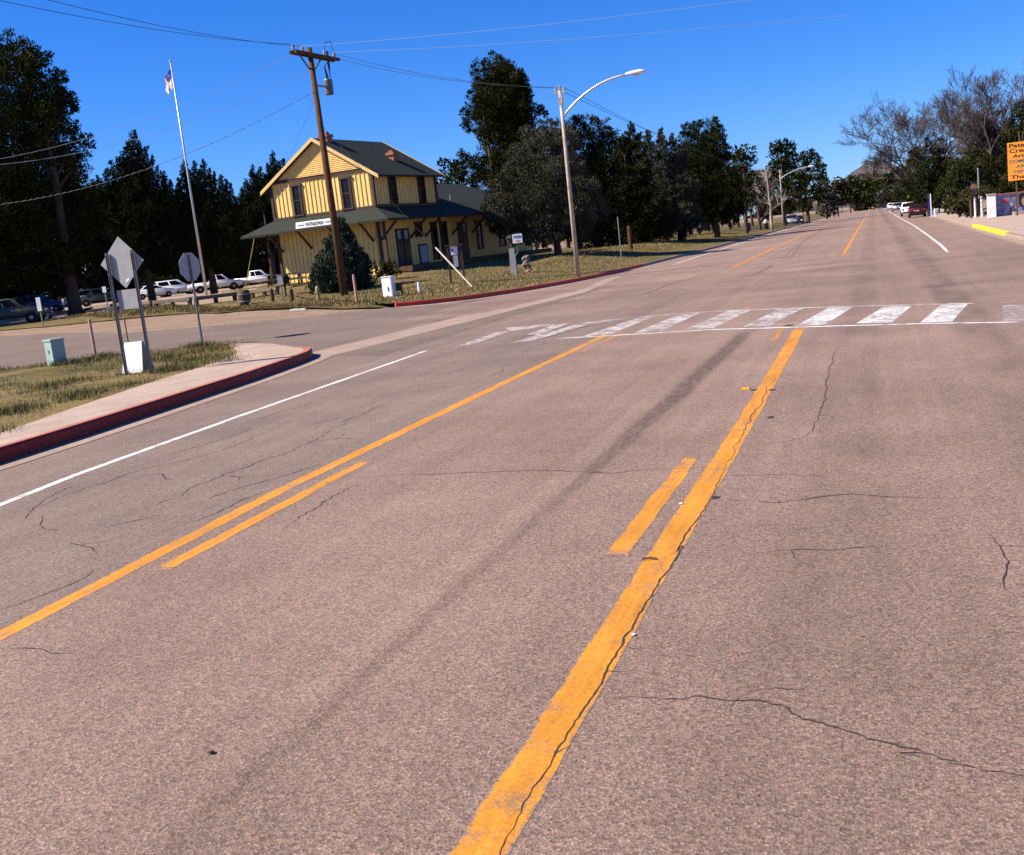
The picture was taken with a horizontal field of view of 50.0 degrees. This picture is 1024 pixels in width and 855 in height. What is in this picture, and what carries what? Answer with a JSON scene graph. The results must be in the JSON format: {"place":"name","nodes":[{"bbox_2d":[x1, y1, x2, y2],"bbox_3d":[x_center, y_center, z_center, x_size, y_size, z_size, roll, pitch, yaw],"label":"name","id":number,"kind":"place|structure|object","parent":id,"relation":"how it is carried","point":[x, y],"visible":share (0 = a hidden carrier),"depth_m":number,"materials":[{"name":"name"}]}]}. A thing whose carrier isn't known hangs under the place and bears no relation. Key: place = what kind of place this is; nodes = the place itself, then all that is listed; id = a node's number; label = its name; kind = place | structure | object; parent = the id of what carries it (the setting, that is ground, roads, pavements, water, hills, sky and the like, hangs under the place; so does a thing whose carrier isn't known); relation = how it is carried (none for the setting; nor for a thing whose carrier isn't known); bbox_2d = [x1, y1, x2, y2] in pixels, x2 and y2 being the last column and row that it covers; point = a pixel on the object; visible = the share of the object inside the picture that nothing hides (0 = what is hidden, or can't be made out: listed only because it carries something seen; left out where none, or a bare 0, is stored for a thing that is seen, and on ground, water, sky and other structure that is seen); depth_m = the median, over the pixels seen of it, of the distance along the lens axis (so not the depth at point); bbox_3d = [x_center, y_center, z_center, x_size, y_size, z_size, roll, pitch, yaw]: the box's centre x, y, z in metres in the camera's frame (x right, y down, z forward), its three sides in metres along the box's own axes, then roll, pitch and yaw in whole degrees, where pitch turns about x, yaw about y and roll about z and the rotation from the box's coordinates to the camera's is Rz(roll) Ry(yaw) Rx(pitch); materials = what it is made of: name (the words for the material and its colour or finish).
{"place":"outdoors","nodes":[
{"label":"outdoors","id":0,"kind":"place"},
{"bbox_2d":[0,338,258,435],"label":"verge","id":1,"kind":"structure","parent":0,"point":[27,378],"depth_m":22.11,"materials":[{"name":"green plant"}]},
{"bbox_2d":[42,338,66,365],"bbox_3d":[-11.757,-1.937,28.256,0.400,0.697,0.400,1,12,38],"label":"utility cabinet","id":2,"kind":"object","parent":1,"relation":"on","point":[54,349],"visible":0.84,"depth_m":28.12,"materials":[{"name":"metal"}]},
{"bbox_2d":[101,237,152,374],"bbox_3d":[-7.921,-2.412,22.688,1.060,3.051,0.080,-3,10,19],"label":"warning sign","id":3,"kind":"object","parent":1,"relation":"on","point":[122,262],"visible":0.88,"depth_m":22.62,"materials":[{"name":"grey metal"}]},
{"bbox_2d":[122,341,154,373],"bbox_3d":[-8.031,-1.513,23.457,0.495,0.646,0.501,-4,10,13],"label":"utility box","id":4,"kind":"object","parent":1,"relation":"on","point":[136,354],"visible":0.84,"depth_m":23.32,"materials":[{"name":"white paint"}]},
{"bbox_2d":[179,252,202,342],"bbox_3d":[-9.284,-3.692,32.213,0.046,2.858,0.814,-1,11,29],"label":"stop sign","id":5,"kind":"object","parent":1,"relation":"on","point":[189,266],"visible":0.88,"depth_m":32.11,"materials":[{"name":"grey metal"}]},
{"bbox_2d":[0,282,277,324],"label":"parking lot","id":6,"kind":"structure","parent":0,"point":[62,315],"depth_m":89.77,"materials":[{"name":"grey asphalt"}]},
{"bbox_2d":[0,298,54,322],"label":"parked car","id":7,"kind":"object","parent":6,"relation":"on","point":[12,308],"visible":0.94,"depth_m":71.18,"materials":[{"name":"blue paint"}]},
{"bbox_2d":[0,198,58,298],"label":"evergreen tree","id":8,"kind":"object","parent":6,"relation":"on","point":[8,293],"visible":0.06,"depth_m":141.51,"materials":[{"name":"green plant"}]},
{"bbox_2d":[16,294,67,311],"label":"parked car","id":9,"kind":"object","parent":6,"relation":"on","point":[56,305],"visible":0.42,"depth_m":97.19,"materials":[{"name":"blue paint"}]},
{"bbox_2d":[58,177,127,302],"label":"evergreen tree","id":10,"kind":"object","parent":6,"relation":"on","point":[97,280],"visible":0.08,"depth_m":139.22,"materials":[{"name":"green plant"}]},
{"bbox_2d":[79,288,117,306],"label":"parked car","id":11,"kind":"object","parent":6,"relation":"on","point":[97,294],"visible":0.45,"depth_m":111.01,"materials":[{"name":"black paint"}]},
{"bbox_2d":[73,129,186,300],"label":"cypress tree","id":12,"kind":"object","parent":6,"relation":"on","point":[140,224],"visible":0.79,"depth_m":97.34,"materials":[{"name":"green plant"}]},
{"bbox_2d":[140,285,177,299],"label":"parked car","id":13,"kind":"object","parent":6,"relation":"on","point":[164,291],"visible":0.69,"depth_m":116.46,"materials":[{"name":"white paint"}]},
{"bbox_2d":[131,191,194,292],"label":"evergreen tree","id":14,"kind":"object","parent":6,"relation":"on","point":[156,277],"visible":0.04,"depth_m":135.36,"materials":[{"name":"green plant"}]},
{"bbox_2d":[154,279,192,296],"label":"parked car","id":15,"kind":"object","parent":6,"relation":"on","point":[179,285],"visible":0.29,"depth_m":119.12,"materials":[{"name":"white paint"}]},
{"bbox_2d":[169,60,207,294],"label":"flagpole","id":16,"kind":"object","parent":6,"relation":"on","point":[198,243],"visible":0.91,"depth_m":93.43,"materials":[{"name":"white metal"}]},
{"bbox_2d":[164,68,173,95],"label":"flag","id":17,"kind":"object","parent":16,"relation":"attached to","point":[168,81],"visible":1,"depth_m":92.43,"materials":[{"name":"multicoloured fabric"}]},
{"bbox_2d":[170,158,249,294],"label":"cypress tree","id":18,"kind":"object","parent":6,"relation":"on","point":[220,231],"visible":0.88,"depth_m":98.42,"materials":[{"name":"green plant"}]},
{"bbox_2d":[187,274,243,292],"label":"pickup truck","id":19,"kind":"object","parent":6,"relation":"on","point":[222,280],"visible":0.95,"depth_m":116.29,"materials":[{"name":"white paint"}]},
{"bbox_2d":[224,245,280,284],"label":"evergreen tree","id":20,"kind":"object","parent":6,"relation":"on","point":[260,261],"visible":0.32,"depth_m":139.84,"materials":[{"name":"green plant"}]},
{"bbox_2d":[229,270,278,288],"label":"pickup truck","id":21,"kind":"object","parent":6,"relation":"on","point":[255,276],"visible":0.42,"depth_m":118.06,"materials":[{"name":"white paint"}]},
{"bbox_2d":[235,150,285,283],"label":"cypress tree","id":22,"kind":"object","parent":6,"relation":"on","point":[256,208],"visible":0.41,"depth_m":103.52,"materials":[{"name":"green plant"}]},
{"bbox_2d":[0,342,303,444],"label":"sidewalk","id":23,"kind":"structure","parent":0,"point":[158,389],"depth_m":19.31,"materials":[{"name":"concrete"}]},
{"bbox_2d":[0,296,383,329],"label":"park lawn","id":24,"kind":"structure","parent":0,"point":[84,319],"depth_m":58.69,"materials":[{"name":"green plant"}]},
{"bbox_2d":[0,27,110,317],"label":"pine tree","id":25,"kind":"object","parent":24,"relation":"on","point":[39,118],"visible":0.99,"depth_m":73.54,"materials":[{"name":"green plant"}]},
{"bbox_2d":[152,297,192,308],"bbox_3d":[-18.816,-6.831,60.854,2.760,0.630,0.260,-1,11,27],"label":"rail","id":26,"kind":"object","parent":24,"relation":"on","point":[173,301],"visible":0.83,"depth_m":60.70,"materials":[{"name":"wood"}]},
{"bbox_2d":[193,292,236,304],"bbox_3d":[-16.501,-7.097,61.126,2.493,0.640,0.260,-13,12,-35],"label":"rail","id":27,"kind":"object","parent":24,"relation":"on","point":[215,297],"visible":0.71,"depth_m":61.05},
{"bbox_2d":[237,290,250,305],"bbox_3d":[-13.677,-6.613,56.062,0.644,0.811,0.644,-3,10,19],"label":"barrel","id":28,"kind":"object","parent":24,"relation":"on","point":[244,297],"visible":0.95,"depth_m":55.81,"materials":[{"name":"wood"}]},
{"bbox_2d":[0,285,611,368],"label":"side street","id":29,"kind":"structure","parent":0,"point":[319,332],"depth_m":35.27,"materials":[{"name":"grey asphalt"}]},
{"bbox_2d":[311,276,621,358],"bbox_3d":[0.633,-4.249,37.157,2.054,0.001,28.696,-3,10,21],"label":"cross gutter","id":30,"kind":"object","parent":29,"relation":"on","point":[328,352],"visible":0.98,"depth_m":29.96,"materials":[{"name":"concrete"}]},
{"bbox_2d":[25,210,848,319],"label":"park lawn","id":31,"kind":"structure","parent":0,"point":[777,223],"depth_m":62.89,"materials":[{"name":"green plant"}]},
{"bbox_2d":[249,286,279,298],"bbox_3d":[-13.742,-7.419,60.973,2.586,0.689,0.260,2,13,42],"label":"rail","id":32,"kind":"object","parent":31,"relation":"on","point":[264,291],"visible":0.77,"depth_m":60.88,"materials":[{"name":"wood"}]},
{"bbox_2d":[289,41,348,295],"bbox_3d":[-8.505,-12.328,52.861,1.528,12.638,4.164,-3,10,19],"label":"utility pole","id":33,"kind":"object","parent":31,"relation":"on","point":[327,86],"visible":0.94,"depth_m":51.77,"materials":[{"name":"brown wood"}]},
{"bbox_2d":[0,0,281,43],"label":"overhead wire","id":34,"kind":"object","parent":33,"relation":"attached to","point":[130,25],"visible":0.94,"depth_m":37.91,"materials":[{"name":"black metal"}]},
{"bbox_2d":[0,92,311,204],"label":"overhead wire","id":35,"kind":"object","parent":33,"relation":"attached to","point":[155,165],"visible":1,"depth_m":56.64,"materials":[{"name":"black metal"}]},
{"bbox_2d":[310,0,746,45],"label":"overhead wire","id":36,"kind":"object","parent":33,"relation":"attached to","point":[536,25],"visible":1,"depth_m":42.41,"materials":[{"name":"black metal"}]},
{"bbox_2d":[334,15,846,52],"bbox_3d":[1.804,-16.707,46.885,25.179,3.327,0.013,0,11,35],"label":"overhead wire","id":37,"kind":"object","parent":33,"relation":"attached to","point":[603,36],"visible":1,"depth_m":45.40,"materials":[{"name":"black metal"}]},
{"bbox_2d":[305,215,379,293],"bbox_3d":[-8.907,-8.665,55.803,3.608,4.222,3.657,-3,10,19],"label":"juniper bush","id":38,"kind":"object","parent":31,"relation":"on","point":[323,276],"visible":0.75,"depth_m":55.28,"materials":[{"name":"green plant"}]},
{"bbox_2d":[374,259,402,278],"bbox_3d":[-6.761,-8.447,59.988,1.670,1.579,1.106,-9,10,-15],"label":"garden bush","id":39,"kind":"object","parent":31,"relation":"on","point":[386,270],"visible":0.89,"depth_m":59.90,"materials":[{"name":"green plant"}]},
{"bbox_2d":[380,275,402,296],"bbox_3d":[-4.904,-5.681,44.423,0.862,0.911,0.404,-2,11,27],"label":"electric cabinet","id":40,"kind":"object","parent":31,"relation":"on","point":[390,287],"visible":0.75,"depth_m":44.31,"materials":[{"name":"white metal"}]},
{"bbox_2d":[240,132,551,282],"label":"railway depot","id":41,"kind":"structure","parent":31,"relation":"on","point":[440,217],"depth_m":66.88,"materials":[{"name":"yellow wood"}]},
{"bbox_2d":[289,183,304,216],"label":"window","id":42,"kind":"structure","parent":41,"relation":"in","point":[296,192],"depth_m":66.63,"materials":[{"name":"grey glass"}]},
{"bbox_2d":[338,176,354,209],"bbox_3d":[-9.805,-13.891,64.997,0.880,1.920,0.170,-2,11,27],"label":"window","id":43,"kind":"structure","parent":41,"relation":"in","point":[345,184],"depth_m":64.99,"materials":[{"name":"grey glass"}]},
{"bbox_2d":[387,177,399,204],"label":"window","id":44,"kind":"structure","parent":41,"relation":"in","point":[392,186],"depth_m":66.00,"materials":[{"name":"black glass"}]},
{"bbox_2d":[395,228,405,265],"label":"door","id":45,"kind":"structure","parent":41,"relation":"in","point":[398,232],"depth_m":66.53,"materials":[{"name":"paint"}]},
{"bbox_2d":[402,228,412,265],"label":"door","id":46,"kind":"structure","parent":41,"relation":"in","point":[405,231],"depth_m":67.24,"materials":[{"name":"paint"}]},
{"bbox_2d":[416,177,428,204],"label":"window","id":47,"kind":"structure","parent":41,"relation":"in","point":[420,180],"depth_m":68.98,"materials":[{"name":"black glass"}]},
{"bbox_2d":[429,222,441,259],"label":"window","id":48,"kind":"structure","parent":41,"relation":"in","point":[434,232],"depth_m":70.29,"materials":[{"name":"black glass"}]},
{"bbox_2d":[440,221,448,257],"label":"window","id":49,"kind":"structure","parent":41,"relation":"in","point":[444,229],"depth_m":71.42,"materials":[{"name":"black glass"}]},
{"bbox_2d":[456,222,469,257],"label":"door","id":50,"kind":"structure","parent":41,"relation":"in","point":[462,231],"depth_m":73.65,"materials":[{"name":"paint"}]},
{"bbox_2d":[474,220,484,248],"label":"window","id":51,"kind":"structure","parent":41,"relation":"in","point":[479,231],"depth_m":75.69,"materials":[{"name":"black glass"}]},
{"bbox_2d":[445,244,464,283],"bbox_3d":[-2.664,-7.688,52.434,0.856,2.086,0.204,-6,9,5],"label":"notice kiosk","id":52,"kind":"object","parent":31,"relation":"on","point":[455,255],"visible":0.88,"depth_m":52.34,"materials":[{"name":"white paint"}]},
{"bbox_2d":[446,49,548,190],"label":"pine tree","id":53,"kind":"object","parent":31,"relation":"on","point":[501,114],"visible":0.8,"depth_m":95.08,"materials":[{"name":"green plant"}]},
{"bbox_2d":[503,234,517,273],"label":"stone pillar","id":54,"kind":"structure","parent":31,"relation":"on","point":[512,254],"depth_m":57.49,"materials":[{"name":"stone"}]},
{"bbox_2d":[479,117,611,254],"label":"juniper tree","id":55,"kind":"object","parent":31,"relation":"on","point":[529,211],"visible":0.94,"depth_m":71.51,"materials":[{"name":"green plant"}]},
{"bbox_2d":[560,113,635,249],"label":"conifer tree","id":56,"kind":"object","parent":31,"relation":"on","point":[598,159],"visible":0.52,"depth_m":96.07,"materials":[{"name":"green plant"}]},
{"bbox_2d":[554,69,645,276],"bbox_3d":[4.378,-11.310,49.826,4.240,9.045,0.340,-3,10,19],"label":"street lamp","id":57,"kind":"object","parent":31,"relation":"on","point":[569,188],"visible":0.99,"depth_m":50.11,"materials":[{"name":"grey metal"}]},
{"bbox_2d":[602,122,673,245],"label":"conifer tree","id":58,"kind":"object","parent":31,"relation":"on","point":[640,204],"visible":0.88,"depth_m":94.82,"materials":[{"name":"green plant"}]},
{"bbox_2d":[639,127,708,240],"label":"juniper tree","id":59,"kind":"object","parent":31,"relation":"on","point":[680,190],"visible":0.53,"depth_m":103.94,"materials":[{"name":"green plant"}]},
{"bbox_2d":[677,115,748,237],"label":"pine tree","id":60,"kind":"object","parent":31,"relation":"on","point":[715,182],"visible":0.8,"depth_m":110.89,"materials":[{"name":"green plant"}]},
{"bbox_2d":[729,143,758,233],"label":"pine tree","id":61,"kind":"object","parent":31,"relation":"on","point":[749,182],"visible":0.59,"depth_m":124.66,"materials":[{"name":"green plant"}]},
{"bbox_2d":[745,170,773,229],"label":"street tree","id":62,"kind":"object","parent":31,"relation":"on","point":[760,188],"visible":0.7,"depth_m":144.77,"materials":[{"name":"green plant"}]},
{"bbox_2d":[735,171,784,222],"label":"bare tree","id":63,"kind":"object","parent":31,"relation":"on","point":[772,204],"visible":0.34,"depth_m":148.54,"materials":[{"name":"grey plant"}]},
{"bbox_2d":[753,189,778,228],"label":"street tree","id":64,"kind":"object","parent":31,"relation":"on","point":[765,209],"visible":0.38,"depth_m":149.71,"materials":[{"name":"green plant"}]},
{"bbox_2d":[751,163,789,229],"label":"sycamore tree","id":65,"kind":"object","parent":31,"relation":"on","point":[769,204],"visible":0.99,"depth_m":137.36,"materials":[{"name":"grey plant"}]},
{"bbox_2d":[757,137,807,225],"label":"pine tree","id":66,"kind":"object","parent":31,"relation":"on","point":[780,149],"visible":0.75,"depth_m":164.38,"materials":[{"name":"green plant"}]},
{"bbox_2d":[0,188,1022,336],"bbox_3d":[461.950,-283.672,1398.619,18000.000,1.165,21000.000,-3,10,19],"label":"ground","id":67,"kind":"structure","parent":0,"point":[170,321],"depth_m":47.76,"materials":[{"name":"beige concrete"}]},
{"bbox_2d":[0,346,312,462],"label":"red kerb","id":68,"kind":"structure","parent":67,"relation":"on","point":[33,444],"depth_m":16.81,"materials":[{"name":"paint"}]},
{"bbox_2d":[436,157,481,189],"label":"park tree","id":69,"kind":"object","parent":67,"relation":"on","point":[461,180],"visible":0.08,"depth_m":125.08,"materials":[{"name":"green plant"}]},
{"bbox_2d":[395,264,641,306],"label":"red kerb","id":70,"kind":"structure","parent":67,"relation":"on","point":[450,299],"depth_m":44.54,"materials":[{"name":"paint"}]},
{"bbox_2d":[642,210,849,266],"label":"plain kerb","id":71,"kind":"structure","parent":67,"relation":"on","point":[673,257],"depth_m":81.47,"materials":[{"name":"concrete"}]},
{"bbox_2d":[814,184,839,218],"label":"street tree","id":72,"kind":"object","parent":67,"relation":"on","point":[830,199],"visible":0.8,"depth_m":229.54,"materials":[{"name":"green plant"}]},
{"bbox_2d":[830,175,849,216],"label":"street tree","id":73,"kind":"object","parent":67,"relation":"on","point":[842,187],"visible":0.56,"depth_m":259.51,"materials":[{"name":"green plant"}]},
{"bbox_2d":[840,175,862,212],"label":"street tree","id":74,"kind":"object","parent":67,"relation":"on","point":[854,188],"visible":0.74,"depth_m":329.18,"materials":[{"name":"green plant"}]},
{"bbox_2d":[852,191,870,211],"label":"street tree","id":75,"kind":"object","parent":67,"relation":"on","point":[862,205],"visible":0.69,"depth_m":399.36,"materials":[{"name":"green plant"}]},
{"bbox_2d":[848,173,878,209],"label":"street tree","id":76,"kind":"object","parent":67,"relation":"on","point":[867,186],"visible":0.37,"depth_m":418.77,"materials":[{"name":"green plant"}]},
{"bbox_2d":[874,187,892,207],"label":"street tree","id":77,"kind":"object","parent":67,"relation":"on","point":[880,199],"visible":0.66,"depth_m":439.40,"materials":[{"name":"green plant"}]},
{"bbox_2d":[881,164,911,204],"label":"street tree","id":78,"kind":"object","parent":67,"relation":"on","point":[891,181],"visible":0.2,"depth_m":299.49,"materials":[{"name":"green plant"}]},
{"bbox_2d":[910,62,1023,171],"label":"bare tree","id":79,"kind":"object","parent":67,"relation":"on","point":[972,117],"visible":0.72,"depth_m":110.12,"materials":[{"name":"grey plant"}]},
{"bbox_2d":[960,117,1008,191],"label":"tree","id":80,"kind":"object","parent":67,"relation":"on","point":[979,146],"visible":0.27,"depth_m":110.91,"materials":[{"name":"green plant"}]},
{"bbox_2d":[972,224,1009,235],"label":"yellow kerb","id":81,"kind":"structure","parent":67,"relation":"on","point":[994,230],"depth_m":54.40,"materials":[{"name":"paint"}]},
{"bbox_2d":[986,191,1023,217],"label":"mural wall","id":82,"kind":"structure","parent":67,"relation":"on","point":[1002,204],"depth_m":78.70,"materials":[{"name":"blue paint"}]},
{"bbox_2d":[992,99,1023,190],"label":"evergreen tree","id":83,"kind":"object","parent":67,"relation":"on","point":[1017,129],"visible":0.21,"depth_m":99.88,"materials":[{"name":"green plant"}]},
{"bbox_2d":[0,208,1023,854],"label":"road","id":84,"kind":"structure","parent":0,"point":[366,660],"depth_m":6.49,"materials":[{"name":"grey asphalt"}]},
{"bbox_2d":[0,356,329,469],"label":"gutter pan","id":85,"kind":"object","parent":84,"relation":"on","point":[67,445],"visible":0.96,"depth_m":16.59,"materials":[{"name":"concrete"}]},
{"bbox_2d":[0,208,1023,854],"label":"road markings","id":86,"kind":"object","parent":84,"relation":"on","point":[492,822],"visible":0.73,"depth_m":7.67,"materials":[{"name":"yellow paint"}]},
{"bbox_2d":[2,254,1023,854],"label":"road cracks","id":87,"kind":"object","parent":84,"relation":"on","point":[644,604],"visible":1,"depth_m":6.54,"materials":[{"name":"black asphalt"}]},
{"bbox_2d":[399,266,648,307],"bbox_3d":[2.304,-6.619,49.642,2.087,0.193,23.722,-1,11,30],"label":"gutter pan","id":88,"kind":"object","parent":84,"relation":"on","point":[525,291],"visible":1,"depth_m":44.77,"materials":[{"name":"concrete"}]},
{"bbox_2d":[784,146,829,222],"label":"pine tree","id":89,"kind":"object","parent":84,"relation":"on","point":[816,177],"visible":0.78,"depth_m":184.07,"materials":[{"name":"green plant"}]},
{"bbox_2d":[907,204,925,217],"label":"parked car","id":90,"kind":"object","parent":84,"relation":"on","point":[916,209],"visible":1,"depth_m":121.83,"materials":[{"name":"red paint"}]},
{"bbox_2d":[0,0,1023,289],"label":"sky","id":91,"kind":"structure","parent":0,"point":[798,80],"materials":[{"name":"blue"}]},
{"bbox_2d":[742,161,963,218],"bbox_3d":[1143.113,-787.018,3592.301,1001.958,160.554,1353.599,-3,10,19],"label":"hill","id":92,"kind":"structure","parent":0,"point":[856,172],"depth_m":3517.86,"materials":[{"name":"green plant"}]},
{"bbox_2d":[926,209,1023,235],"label":"sidewalk","id":93,"kind":"structure","parent":0,"point":[1014,224],"depth_m":68.30,"materials":[{"name":"concrete"}]},
{"bbox_2d":[831,92,995,214],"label":"bare tree","id":94,"kind":"object","parent":93,"relation":"on","point":[902,121],"visible":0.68,"depth_m":130.60,"materials":[{"name":"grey plant"}]},
{"bbox_2d":[893,133,955,212],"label":"evergreen tree","id":95,"kind":"object","parent":93,"relation":"on","point":[927,176],"visible":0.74,"depth_m":127.14,"materials":[{"name":"green plant"}]},
{"bbox_2d":[943,200,969,216],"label":"shrub","id":96,"kind":"object","parent":93,"relation":"on","point":[960,210],"visible":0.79,"depth_m":91.84,"materials":[{"name":"green plant"}]},
{"bbox_2d":[935,147,1009,214],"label":"leafy tree","id":97,"kind":"object","parent":93,"relation":"on","point":[961,176],"visible":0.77,"depth_m":97.38,"materials":[{"name":"green plant"}]},
{"bbox_2d":[958,186,1001,217],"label":"roadside structures","id":98,"kind":"object","parent":93,"relation":"on","point":[976,207],"visible":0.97,"depth_m":83.36,"materials":[{"name":"white paint"}]},
{"bbox_2d":[991,180,1023,193],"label":"hedge","id":99,"kind":"object","parent":93,"relation":"on","point":[1008,188],"visible":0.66,"depth_m":87.86,"materials":[{"name":"green plant"}]},
{"bbox_2d":[1007,141,1023,215],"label":"painted board","id":100,"kind":"object","parent":93,"relation":"on","point":[1015,153],"visible":1,"depth_m":75.19,"materials":[{"name":"orange paint"}]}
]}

